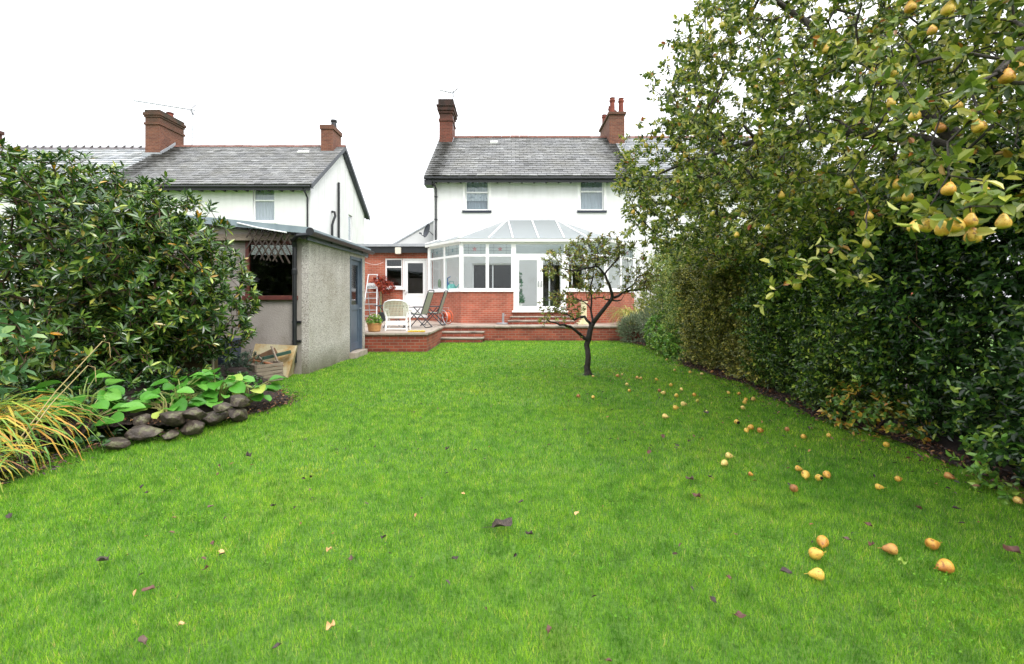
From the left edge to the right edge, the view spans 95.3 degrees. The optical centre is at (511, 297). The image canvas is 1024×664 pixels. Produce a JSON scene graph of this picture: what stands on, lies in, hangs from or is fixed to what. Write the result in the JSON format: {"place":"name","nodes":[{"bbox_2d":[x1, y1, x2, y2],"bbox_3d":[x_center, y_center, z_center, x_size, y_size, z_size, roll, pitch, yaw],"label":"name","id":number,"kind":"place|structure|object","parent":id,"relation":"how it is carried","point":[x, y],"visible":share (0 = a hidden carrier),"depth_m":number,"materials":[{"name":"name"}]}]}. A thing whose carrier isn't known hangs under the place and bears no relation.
{"place":"outdoors","nodes":[
{"label":"outdoors","id":0,"kind":"place"},
{"bbox_2d":[0,131,147,295],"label":"terraced house","id":1,"kind":"structure","parent":0,"point":[124,154],"depth_m":24.78,"materials":[{"name":"stone"}]},
{"bbox_2d":[101,110,369,243],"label":"neighbour house","id":2,"kind":"structure","parent":0,"point":[316,187],"depth_m":23.53,"materials":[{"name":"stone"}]},
{"bbox_2d":[133,100,196,144],"bbox_3d":[-19.640,-9.788,26.400,3.525,2.777,0.264,0,0,0],"label":"television aerial","id":3,"kind":"object","parent":2,"relation":"attached to","point":[190,109],"visible":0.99,"depth_m":26.38,"materials":[{"name":"grey metal"}]},
{"bbox_2d":[252,190,276,223],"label":"window","id":4,"kind":"structure","parent":2,"relation":"in","point":[264,199],"depth_m":22.16,"materials":[{"name":"white plastic"}]},
{"bbox_2d":[348,215,350,241],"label":"window","id":5,"kind":"structure","parent":2,"relation":"in","point":[349,217],"depth_m":27.53,"materials":[{"name":"white plastic"}]},
{"bbox_2d":[0,305,1023,663],"bbox_3d":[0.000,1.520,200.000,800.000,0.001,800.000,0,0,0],"label":"ground","id":6,"kind":"structure","parent":0,"point":[388,645],"depth_m":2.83,"materials":[{"name":"plant"}]},
{"bbox_2d":[96,554,110,560],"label":"dead leaf","id":7,"kind":"object","parent":6,"relation":"on","point":[102,558],"visible":1,"depth_m":2.60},
{"bbox_2d":[0,296,217,369],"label":"wooden fence","id":8,"kind":"object","parent":6,"relation":"on","point":[188,364],"visible":0.02,"depth_m":7.94,"materials":[{"name":"wood"}]},
{"bbox_2d":[99,437,130,449],"bbox_3d":[-3.935,1.454,4.613,0.187,0.108,0.223,0,0,38],"label":"edging rock","id":9,"kind":"object","parent":6,"relation":"on","point":[116,443],"visible":0.94,"depth_m":4.59,"materials":[{"name":"stone"}]},
{"bbox_2d":[138,635,147,644],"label":"dead leaf","id":10,"kind":"object","parent":6,"relation":"on","point":[142,638],"visible":1,"depth_m":1.99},
{"bbox_2d":[124,424,162,440],"bbox_3d":[-3.838,1.406,4.878,0.325,0.153,0.212,0,0,-30],"label":"edging rock","id":11,"kind":"object","parent":6,"relation":"on","point":[143,432],"visible":0.99,"depth_m":4.80,"materials":[{"name":"stone"}]},
{"bbox_2d":[0,360,289,471],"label":"flower bed soil","id":12,"kind":"structure","parent":6,"relation":"on","point":[205,408],"depth_m":5.66,"materials":[{"name":"soil"}]},
{"bbox_2d":[0,311,51,400],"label":"hydrangea shrub","id":13,"kind":"object","parent":12,"relation":"on","point":[28,340],"visible":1,"depth_m":4.41,"materials":[{"name":"green plant"}]},
{"bbox_2d":[0,341,125,492],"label":"strap leaf plant","id":14,"kind":"object","parent":12,"relation":"on","point":[11,427],"visible":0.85,"depth_m":4.26,"materials":[{"name":"plant"}]},
{"bbox_2d":[23,370,145,437],"bbox_3d":[-4.600,1.145,5.003,1.404,0.630,0.891,0,0,38],"label":"bergenia plant","id":15,"kind":"object","parent":12,"relation":"on","point":[115,392],"visible":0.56,"depth_m":5.01,"materials":[{"name":"green plant"}]},
{"bbox_2d":[0,137,263,399],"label":"rhododendron bush","id":16,"kind":"object","parent":12,"relation":"on","point":[113,274],"visible":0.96,"depth_m":6.13,"materials":[{"name":"green plant"}]},
{"bbox_2d":[0,359,263,448],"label":"ivy ground cover","id":17,"kind":"object","parent":12,"relation":"on","point":[84,374],"visible":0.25,"depth_m":5.77,"materials":[{"name":"green plant"}]},
{"bbox_2d":[132,413,150,425],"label":"edging rock","id":18,"kind":"object","parent":12,"relation":"on","point":[142,419],"visible":0.79,"depth_m":5.00,"materials":[{"name":"stone"}]},
{"bbox_2d":[126,368,285,418],"bbox_3d":[-3.746,1.175,5.881,1.739,0.568,1.312,0,0,-37],"label":"bergenia plant","id":19,"kind":"object","parent":12,"relation":"on","point":[206,387],"visible":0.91,"depth_m":5.82,"materials":[{"name":"green plant"}]},
{"bbox_2d":[218,338,241,366],"bbox_3d":[-5.369,1.126,8.700,0.495,0.708,0.495,0,0,0],"label":"blue bin","id":20,"kind":"object","parent":12,"relation":"on","point":[220,360],"visible":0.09,"depth_m":8.64,"materials":[{"name":"grey plastic"}]},
{"bbox_2d":[219,349,264,372],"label":"dark shrub","id":21,"kind":"object","parent":12,"relation":"on","point":[241,362],"visible":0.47,"depth_m":8.27,"materials":[{"name":"green plant"}]},
{"bbox_2d":[141,585,158,591],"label":"dead leaf","id":22,"kind":"object","parent":6,"relation":"on","point":[148,588],"visible":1,"depth_m":2.35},
{"bbox_2d":[161,429,178,440],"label":"edging rock","id":23,"kind":"object","parent":6,"relation":"on","point":[171,434],"visible":1,"depth_m":4.89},
{"bbox_2d":[159,411,186,425],"bbox_3d":[-3.643,1.303,5.000,0.232,0.166,0.293,-2,-9,-12],"label":"edging rock","id":24,"kind":"object","parent":23,"relation":"on","point":[174,418],"visible":0.89,"depth_m":4.93,"materials":[{"name":"stone"}]},
{"bbox_2d":[180,420,204,434],"bbox_3d":[-3.467,1.406,5.081,0.233,0.156,0.178,1,1,13],"label":"edging rock","id":25,"kind":"object","parent":6,"relation":"on","point":[192,427],"visible":1,"depth_m":5.03,"materials":[{"name":"stone"}]},
{"bbox_2d":[182,407,207,419],"bbox_3d":[-3.479,1.276,5.117,0.160,0.137,0.266,0,0,18],"label":"edging rock","id":26,"kind":"object","parent":25,"relation":"on","point":[195,413],"visible":0.99,"depth_m":5.07,"materials":[{"name":"stone"}]},
{"bbox_2d":[211,322,214,369],"bbox_3d":[-4.875,0.825,7.600,0.058,1.350,0.048,0,0,0],"label":"pale stake","id":27,"kind":"object","parent":6,"relation":"on","point":[212,361],"depth_m":7.58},
{"bbox_2d":[201,411,228,425],"bbox_3d":[-3.488,1.407,5.449,0.253,0.182,0.281,0,0,-6],"label":"edging rock","id":28,"kind":"object","parent":6,"relation":"on","point":[212,418],"visible":0.8,"depth_m":5.36,"materials":[{"name":"stone"}]},
{"bbox_2d":[212,402,230,412],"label":"edging rock","id":29,"kind":"object","parent":28,"relation":"on","point":[222,407],"visible":1,"depth_m":5.29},
{"bbox_2d":[68,205,374,373],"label":"concrete shed","id":30,"kind":"structure","parent":6,"relation":"on","point":[312,298],"depth_m":9.28,"materials":[{"name":"concrete"}]},
{"bbox_2d":[237,222,286,232],"bbox_3d":[-4.799,-1.343,8.950,0.958,0.211,0.023,0,0,0],"label":"plastic conduit","id":31,"kind":"object","parent":30,"relation":"attached to","point":[261,228],"visible":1,"depth_m":8.94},
{"bbox_2d":[245,228,291,263],"bbox_3d":[-4.710,-1.017,9.030,0.883,0.719,0.028,0,0,0],"label":"trellis","id":32,"kind":"object","parent":30,"relation":"attached to","point":[268,246],"visible":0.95,"depth_m":9.02,"materials":[{"name":"wood"}]},
{"bbox_2d":[242,241,297,299],"bbox_3d":[-4.780,-0.538,9.255,1.080,1.165,0.150,0,0,0],"label":"window","id":33,"kind":"structure","parent":30,"relation":"in","point":[274,279],"depth_m":9.28,"materials":[{"name":"red paint"}]},
{"bbox_2d":[351,260,361,350],"bbox_3d":[-4.040,0.195,12.035,0.130,2.290,0.720,0,0,0],"label":"shed door","id":34,"kind":"structure","parent":30,"relation":"in","point":[355,308],"depth_m":12.17,"materials":[{"name":"blue paint"}]},
{"bbox_2d":[228,407,247,422],"bbox_3d":[-3.331,1.417,5.657,0.204,0.187,0.300,2,-4,-3],"label":"edging rock","id":35,"kind":"object","parent":6,"relation":"on","point":[238,415],"visible":0.98,"depth_m":5.58,"materials":[{"name":"stone"}]},
{"bbox_2d":[230,394,249,407],"bbox_3d":[-3.325,1.257,5.680,0.198,0.144,0.276,-4,3,-4],"label":"edging rock","id":36,"kind":"object","parent":35,"relation":"on","point":[238,401],"visible":0.98,"depth_m":5.62,"materials":[{"name":"stone"}]},
{"bbox_2d":[247,361,282,380],"bbox_3d":[-4.463,1.340,8.435,0.364,0.314,0.499,0,0,37],"label":"slatted crate","id":37,"kind":"object","parent":6,"relation":"on","point":[268,371],"visible":0.66,"depth_m":8.35,"materials":[{"name":"wood"}]},
{"bbox_2d":[249,347,277,362],"bbox_3d":[-4.694,1.105,8.800,0.482,0.312,0.100,0,0,-13],"label":"timber offcut","id":38,"kind":"object","parent":37,"relation":"on","point":[267,353],"visible":0.51,"depth_m":8.76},
{"bbox_2d":[260,350,290,359],"bbox_3d":[-4.455,1.088,8.800,0.528,0.166,0.140,0,0,-23],"label":"green plank","id":39,"kind":"object","parent":38,"relation":"on","point":[278,354],"visible":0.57,"depth_m":8.76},
{"bbox_2d":[270,346,277,361],"bbox_3d":[-4.372,1.033,8.585,0.187,0.286,0.030,0,0,25],"label":"wooden stake","id":40,"kind":"object","parent":37,"relation":"on","point":[274,353],"visible":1,"depth_m":8.57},
{"bbox_2d":[252,344,297,377],"bbox_3d":[-4.540,1.201,9.144,0.908,0.602,0.541,0,0,20],"label":"plywood board","id":41,"kind":"object","parent":6,"relation":"on","point":[288,360],"visible":0.55,"depth_m":9.06,"materials":[{"name":"wood"}]},
{"bbox_2d":[326,620,334,629],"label":"dead leaf","id":42,"kind":"object","parent":6,"relation":"on","point":[329,625],"visible":1,"depth_m":2.08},
{"bbox_2d":[483,517,511,527],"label":"dead leaf","id":43,"kind":"object","parent":6,"relation":"on","point":[500,522],"visible":1,"depth_m":3.00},
{"bbox_2d":[365,320,657,351],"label":"brick terrace","id":44,"kind":"structure","parent":6,"relation":"on","point":[403,340],"depth_m":16.26,"materials":[{"name":"brick"}]},
{"bbox_2d":[365,274,380,319],"bbox_3d":[-5.840,-0.001,19.580,0.633,1.978,1.018,0,0,0],"label":"stepladder","id":45,"kind":"object","parent":44,"relation":"on","point":[368,286],"visible":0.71,"depth_m":19.45,"materials":[{"name":"metal"}]},
{"bbox_2d":[366,314,382,331],"bbox_3d":[-3.984,0.721,13.492,0.485,0.518,0.489,0,0,0],"label":"flower pot","id":46,"kind":"object","parent":44,"relation":"on","point":[374,323],"visible":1,"depth_m":13.36,"materials":[{"name":"orange ceramic"}]},
{"bbox_2d":[370,274,395,320],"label":"red leaved shrub","id":47,"kind":"object","parent":44,"relation":"on","point":[378,280],"visible":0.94,"depth_m":19.57,"materials":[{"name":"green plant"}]},
{"bbox_2d":[373,305,409,327],"bbox_3d":[-4.000,0.616,15.500,1.172,0.751,1.172,0,0,0],"label":"patio table","id":48,"kind":"object","parent":44,"relation":"on","point":[387,313],"visible":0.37,"depth_m":15.38,"materials":[{"name":"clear glass"}]},
{"bbox_2d":[358,244,432,319],"bbox_3d":[-6.380,-0.400,21.930,5.840,3.800,4.140,0,0,0],"label":"kitchen extension","id":49,"kind":"object","parent":44,"relation":"on","point":[403,268],"visible":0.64,"depth_m":20.20,"materials":[{"name":"red brick"}]},
{"bbox_2d":[385,258,405,289],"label":"window","id":50,"kind":"structure","parent":49,"relation":"in","point":[401,287],"depth_m":20.25,"materials":[{"name":"white plastic"}]},
{"bbox_2d":[403,258,426,317],"bbox_3d":[-4.197,-0.410,20.280,1.075,2.580,0.080,0,0,0],"label":"back door","id":51,"kind":"structure","parent":49,"relation":"in","point":[413,299],"depth_m":20.25,"materials":[{"name":"white plastic"}]},
{"bbox_2d":[383,300,411,330],"bbox_3d":[-3.454,0.520,14.064,0.802,0.930,0.816,0,0,-4],"label":"garden armchair","id":52,"kind":"object","parent":44,"relation":"on","point":[406,312],"visible":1,"depth_m":13.84,"materials":[{"name":"white plastic"}]},
{"bbox_2d":[403,290,433,327],"bbox_3d":[-3.050,0.367,15.338,0.891,1.248,0.661,0,0,10],"label":"folding chair","id":53,"kind":"object","parent":44,"relation":"on","point":[427,303],"visible":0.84,"depth_m":15.21,"materials":[{"name":"green fabric"}]},
{"bbox_2d":[420,290,447,325],"bbox_3d":[-2.749,0.367,16.548,0.891,1.248,0.661,0,0,2],"label":"folding chair","id":54,"kind":"object","parent":44,"relation":"on","point":[439,310],"visible":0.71,"depth_m":16.35,"materials":[{"name":"green metal"}]},
{"bbox_2d":[438,308,452,324],"bbox_3d":[-2.420,0.677,17.000,0.528,0.629,0.323,0,0,42],"label":"hose reel","id":55,"kind":"object","parent":44,"relation":"on","point":[444,319],"visible":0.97,"depth_m":16.93,"materials":[{"name":"orange plastic"}]},
{"bbox_2d":[496,313,507,323],"bbox_3d":[-0.330,0.780,17.350,0.540,0.400,0.540,0,0,0],"label":"parasol base","id":56,"kind":"object","parent":44,"relation":"on","point":[502,322],"visible":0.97,"depth_m":17.31,"materials":[{"name":"grey metal"}]},
{"bbox_2d":[425,217,638,323],"bbox_3d":[0.840,-1.230,18.820,9.063,4.520,3.440,0,0,0],"label":"conservatory","id":57,"kind":"object","parent":44,"relation":"on","point":[487,304],"visible":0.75,"depth_m":17.85,"materials":[{"name":"white plastic"}]},
{"bbox_2d":[430,243,458,290],"bbox_3d":[-2.705,-1.196,18.873,0.084,1.808,2.543,0,0,-38],"label":"window","id":58,"kind":"structure","parent":57,"relation":"in","point":[445,257],"depth_m":18.84,"materials":[{"name":"white plastic"}]},
{"bbox_2d":[447,281,458,289],"bbox_3d":[-2.332,-0.477,18.638,0.590,0.371,0.350,0,0,43],"label":"watering can","id":59,"kind":"object","parent":57,"relation":"on","point":[450,286],"visible":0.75,"depth_m":18.61,"materials":[{"name":"teal plastic"}]},
{"bbox_2d":[463,243,513,289],"bbox_3d":[-0.945,-1.196,17.888,2.010,1.808,0.084,0,0,0],"label":"window","id":60,"kind":"structure","parent":57,"relation":"in","point":[487,255],"depth_m":17.85,"materials":[{"name":"white plastic"}]},
{"bbox_2d":[519,272,524,305],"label":"indoor plant","id":61,"kind":"object","parent":57,"relation":"on","point":[521,299],"visible":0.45,"depth_m":18.33,"materials":[{"name":"green plant"}]},
{"bbox_2d":[516,257,539,309],"bbox_3d":[0.613,-0.540,17.854,0.906,2.020,0.132,0,0,0],"label":"french door","id":62,"kind":"structure","parent":57,"relation":"in","point":[518,307],"depth_m":17.85,"materials":[{"name":"white plastic"}]},
{"bbox_2d":[540,257,563,309],"bbox_3d":[1.527,-0.540,17.854,0.906,2.020,0.132,0,0,0],"label":"french door","id":63,"kind":"structure","parent":57,"relation":"in","point":[541,262],"depth_m":17.85,"materials":[{"name":"white plastic"}]},
{"bbox_2d":[566,243,604,289],"bbox_3d":[2.850,-1.196,17.888,1.540,1.808,0.084,0,0,0],"label":"window","id":64,"kind":"structure","parent":57,"relation":"in","point":[567,282],"depth_m":17.85,"materials":[{"name":"white plastic"}]},
{"bbox_2d":[608,244,633,289],"bbox_3d":[4.380,-1.196,18.874,0.084,1.808,2.549,0,0,38],"label":"window","id":65,"kind":"structure","parent":57,"relation":"in","point":[620,260],"depth_m":18.88,"materials":[{"name":"white plastic"}]},
{"bbox_2d":[629,249,632,288],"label":"window","id":66,"kind":"structure","parent":57,"relation":"in","point":[632,249],"depth_m":20.39,"materials":[{"name":"white plastic"}]},
{"bbox_2d":[576,301,587,323],"bbox_3d":[2.660,0.560,17.300,0.480,0.840,0.480,0,0,0],"label":"cream pedestal","id":67,"kind":"object","parent":44,"relation":"on","point":[582,321],"visible":0.62,"depth_m":17.20,"materials":[{"name":"stone"}]},
{"bbox_2d":[0,341,1023,609],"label":"leaf litter","id":68,"kind":"object","parent":6,"relation":"on","point":[724,377],"visible":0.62,"depth_m":4.86,"materials":[{"name":"plant"}]},
{"bbox_2d":[1,387,1023,663],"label":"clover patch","id":69,"kind":"object","parent":6,"relation":"on","point":[569,535],"visible":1,"depth_m":3.03,"materials":[{"name":"green plant"}]},
{"bbox_2d":[537,231,660,375],"bbox_3d":[1.665,0.112,9.097,2.556,2.871,1.268,0,0,-26],"label":"apple tree","id":70,"kind":"object","parent":6,"relation":"on","point":[602,260],"visible":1,"depth_m":9.00,"materials":[{"name":"green plant"}]},
{"bbox_2d":[721,459,727,465],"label":"fallen pear","id":71,"kind":"object","parent":6,"relation":"on","point":[724,462],"visible":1,"depth_m":4.15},
{"bbox_2d":[725,452,734,458],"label":"fallen pear","id":72,"kind":"object","parent":6,"relation":"on","point":[728,455],"visible":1,"depth_m":4.35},
{"bbox_2d":[729,611,746,617],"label":"dead leaf","id":73,"kind":"object","parent":6,"relation":"on","point":[739,614],"visible":1,"depth_m":2.15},
{"bbox_2d":[779,567,797,575],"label":"dead leaf","id":74,"kind":"object","parent":6,"relation":"on","point":[785,569],"visible":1,"depth_m":2.49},
{"bbox_2d":[789,484,797,491],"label":"fallen pear","id":75,"kind":"object","parent":6,"relation":"on","point":[794,487],"visible":0.99,"depth_m":3.60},
{"bbox_2d":[795,465,802,470],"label":"fallen pear","id":76,"kind":"object","parent":6,"relation":"on","point":[798,468],"visible":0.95,"depth_m":4.02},
{"bbox_2d":[801,470,809,478],"bbox_3d":[2.441,1.480,3.881,0.064,0.065,0.100,0,10,32],"label":"fallen pear","id":77,"kind":"object","parent":6,"relation":"on","point":[805,474],"visible":0.98,"depth_m":3.88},
{"bbox_2d":[804,568,824,580],"bbox_3d":[1.617,1.476,2.499,0.095,0.061,0.061,3,1,15],"label":"fallen pear","id":78,"kind":"object","parent":6,"relation":"on","point":[816,573],"visible":1,"depth_m":2.48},
{"bbox_2d":[809,547,825,559],"bbox_3d":[1.756,1.468,2.677,0.067,0.067,0.096,0,-30,-23],"label":"fallen pear","id":79,"kind":"object","parent":6,"relation":"on","point":[815,553],"visible":1,"depth_m":2.67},
{"bbox_2d":[815,474,822,480],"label":"fallen pear","id":80,"kind":"object","parent":6,"relation":"on","point":[818,477],"visible":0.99,"depth_m":3.82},
{"bbox_2d":[618,340,1023,485],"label":"hedge bed soil","id":81,"kind":"structure","parent":6,"relation":"on","point":[953,445],"depth_m":4.92,"materials":[{"name":"soil"}]},
{"bbox_2d":[604,302,645,324],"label":"ornamental grass","id":82,"kind":"object","parent":81,"relation":"on","point":[622,313],"depth_m":16.55,"materials":[{"name":"plant"}]},
{"bbox_2d":[616,310,655,342],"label":"lavender bush","id":83,"kind":"object","parent":81,"relation":"on","point":[624,323],"visible":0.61,"depth_m":15.63,"materials":[{"name":"plant"}]},
{"bbox_2d":[634,301,665,341],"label":"lavender bush","id":84,"kind":"object","parent":81,"relation":"on","point":[646,313],"visible":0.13,"depth_m":14.61,"materials":[{"name":"green plant"}]},
{"bbox_2d":[631,255,676,321],"bbox_3d":[5.957,-0.216,16.002,3.308,2.994,3.433,0,0,0],"label":"golden shrub","id":85,"kind":"object","parent":81,"relation":"on","point":[641,304],"visible":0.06,"depth_m":16.51,"materials":[{"name":"green plant"}]},
{"bbox_2d":[642,310,686,360],"bbox_3d":[4.311,0.975,12.460,1.326,1.265,3.093,0,0,0],"label":"nettle clump","id":86,"kind":"object","parent":81,"relation":"on","point":[665,349],"visible":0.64,"depth_m":12.09,"materials":[{"name":"green plant"}]},
{"bbox_2d":[637,221,744,354],"bbox_3d":[4.798,-0.204,12.384,2.472,3.468,3.234,0,0,0],"label":"mixed shrub hedge","id":87,"kind":"object","parent":81,"relation":"on","point":[669,291],"visible":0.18,"depth_m":12.60,"materials":[{"name":"green plant"}]},
{"bbox_2d":[662,225,793,386],"bbox_3d":[4.601,0.104,9.341,2.373,2.867,3.912,0,0,0],"label":"privet hedge","id":88,"kind":"object","parent":81,"relation":"on","point":[710,322],"visible":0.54,"depth_m":9.12,"materials":[{"name":"green plant"}]},
{"bbox_2d":[610,0,1023,315],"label":"pear tree","id":89,"kind":"object","parent":81,"relation":"on","point":[778,153],"visible":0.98,"depth_m":4.64,"materials":[{"name":"green plant"}]},
{"bbox_2d":[726,184,992,435],"bbox_3d":[4.606,0.073,6.325,2.426,2.987,3.134,0,0,0],"label":"holly hedge","id":90,"kind":"object","parent":81,"relation":"on","point":[818,318],"visible":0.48,"depth_m":5.83,"materials":[{"name":"green plant"}]},
{"bbox_2d":[816,380,942,443],"bbox_3d":[4.028,1.273,5.217,0.808,0.650,1.246,0,0,0],"label":"leafy plant","id":91,"kind":"object","parent":81,"relation":"on","point":[856,409],"visible":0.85,"depth_m":5.12,"materials":[{"name":"green plant"}]},
{"bbox_2d":[847,127,1023,481],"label":"laurel hedge","id":92,"kind":"object","parent":81,"relation":"on","point":[984,264],"visible":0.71,"depth_m":4.25,"materials":[{"name":"green plant"}]},
{"bbox_2d":[945,421,1023,505],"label":"leafy plant","id":93,"kind":"object","parent":81,"relation":"on","point":[1006,495],"visible":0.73,"depth_m":3.67,"materials":[{"name":"green plant"}]},
{"bbox_2d":[816,535,828,548],"bbox_3d":[1.871,1.479,2.813,0.066,0.066,0.095,0,7,38],"label":"fallen pear","id":94,"kind":"object","parent":6,"relation":"on","point":[822,541],"visible":1,"depth_m":2.81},
{"bbox_2d":[823,471,830,477],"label":"fallen pear","id":95,"kind":"object","parent":6,"relation":"on","point":[826,474],"visible":1,"depth_m":3.88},
{"bbox_2d":[875,484,885,489],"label":"fallen pear","id":96,"kind":"object","parent":6,"relation":"on","point":[878,487],"visible":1,"depth_m":3.63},
{"bbox_2d":[881,543,897,554],"bbox_3d":[2.214,1.477,2.753,0.098,0.063,0.063,1,0,26],"label":"fallen pear","id":97,"kind":"object","parent":6,"relation":"on","point":[891,548],"visible":1,"depth_m":2.73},
{"bbox_2d":[898,556,907,564],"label":"dead leaf","id":98,"kind":"object","parent":6,"relation":"on","point":[900,559],"visible":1,"depth_m":2.58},
{"bbox_2d":[925,538,941,549],"bbox_3d":[2.538,1.472,2.799,0.096,0.067,0.066,-16,0,0],"label":"fallen pear","id":99,"kind":"object","parent":6,"relation":"on","point":[932,544],"visible":1,"depth_m":2.78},
{"bbox_2d":[933,558,954,573],"bbox_3d":[2.371,1.477,2.575,0.104,0.075,0.075,0,0,18],"label":"fallen pear","id":100,"kind":"object","parent":6,"relation":"on","point":[944,565],"visible":1,"depth_m":2.55,"materials":[{"name":"food"}]},
{"bbox_2d":[944,472,955,478],"bbox_3d":[3.628,1.477,3.854,0.058,0.058,0.090,0,0,-22],"label":"fallen pear","id":101,"kind":"object","parent":6,"relation":"on","point":[947,475],"visible":1,"depth_m":3.85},
{"bbox_2d":[1003,544,1022,553],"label":"dead leaf","id":102,"kind":"object","parent":6,"relation":"on","point":[1012,548],"visible":1,"depth_m":2.70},
{"bbox_2d":[1012,496,1022,503],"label":"fallen pear","id":103,"kind":"object","parent":6,"relation":"on","point":[1017,500],"visible":1,"depth_m":3.39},
{"bbox_2d":[0,0,1023,297],"label":"sky","id":104,"kind":"structure","parent":0,"point":[255,72],"materials":[{"name":"white"}]},
{"bbox_2d":[393,97,631,305],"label":"white house","id":105,"kind":"structure","parent":0,"point":[473,182],"depth_m":20.50,"materials":[{"name":"paint"}]},
{"bbox_2d":[419,224,432,236],"bbox_3d":[-3.728,-2.918,20.420,0.484,0.609,0.750,0,0,9],"label":"satellite dish","id":106,"kind":"object","parent":105,"relation":"attached to","point":[426,231],"visible":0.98,"depth_m":20.39,"materials":[{"name":"grey metal"}]},
{"bbox_2d":[440,87,457,99],"bbox_3d":[-3.281,-9.838,24.332,0.934,2.277,0.352,0,0,-16],"label":"television aerial","id":107,"kind":"object","parent":105,"relation":"attached to","point":[452,92],"visible":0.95,"depth_m":24.28,"materials":[{"name":"grey metal"}]},
{"bbox_2d":[462,182,491,212],"bbox_3d":[-1.540,-4.445,20.586,1.280,1.430,0.292,0,0,0],"label":"window","id":108,"kind":"structure","parent":105,"relation":"in","point":[476,193],"depth_m":20.66,"materials":[{"name":"white plastic"}]},
{"bbox_2d":[472,264,510,287],"bbox_3d":[-0.865,-0.860,20.652,1.770,1.280,0.076,0,0,0],"label":"window","id":109,"kind":"structure","parent":105,"relation":"in","point":[472,264],"depth_m":20.62,"materials":[{"name":"white plastic"}]},
{"bbox_2d":[543,264,582,305],"bbox_3d":[2.150,-0.500,20.652,2.000,2.000,0.076,0,0,0],"label":"window","id":110,"kind":"structure","parent":105,"relation":"in","point":[543,264],"depth_m":20.62,"materials":[{"name":"white plastic"}]},
{"bbox_2d":[577,182,606,212],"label":"window","id":111,"kind":"structure","parent":105,"relation":"in","point":[591,193],"depth_m":20.67,"materials":[{"name":"white plastic"}]},
{"bbox_2d":[616,136,839,321],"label":"adjoining house","id":112,"kind":"structure","parent":0,"point":[630,143],"depth_m":20.50,"materials":[{"name":"white"}]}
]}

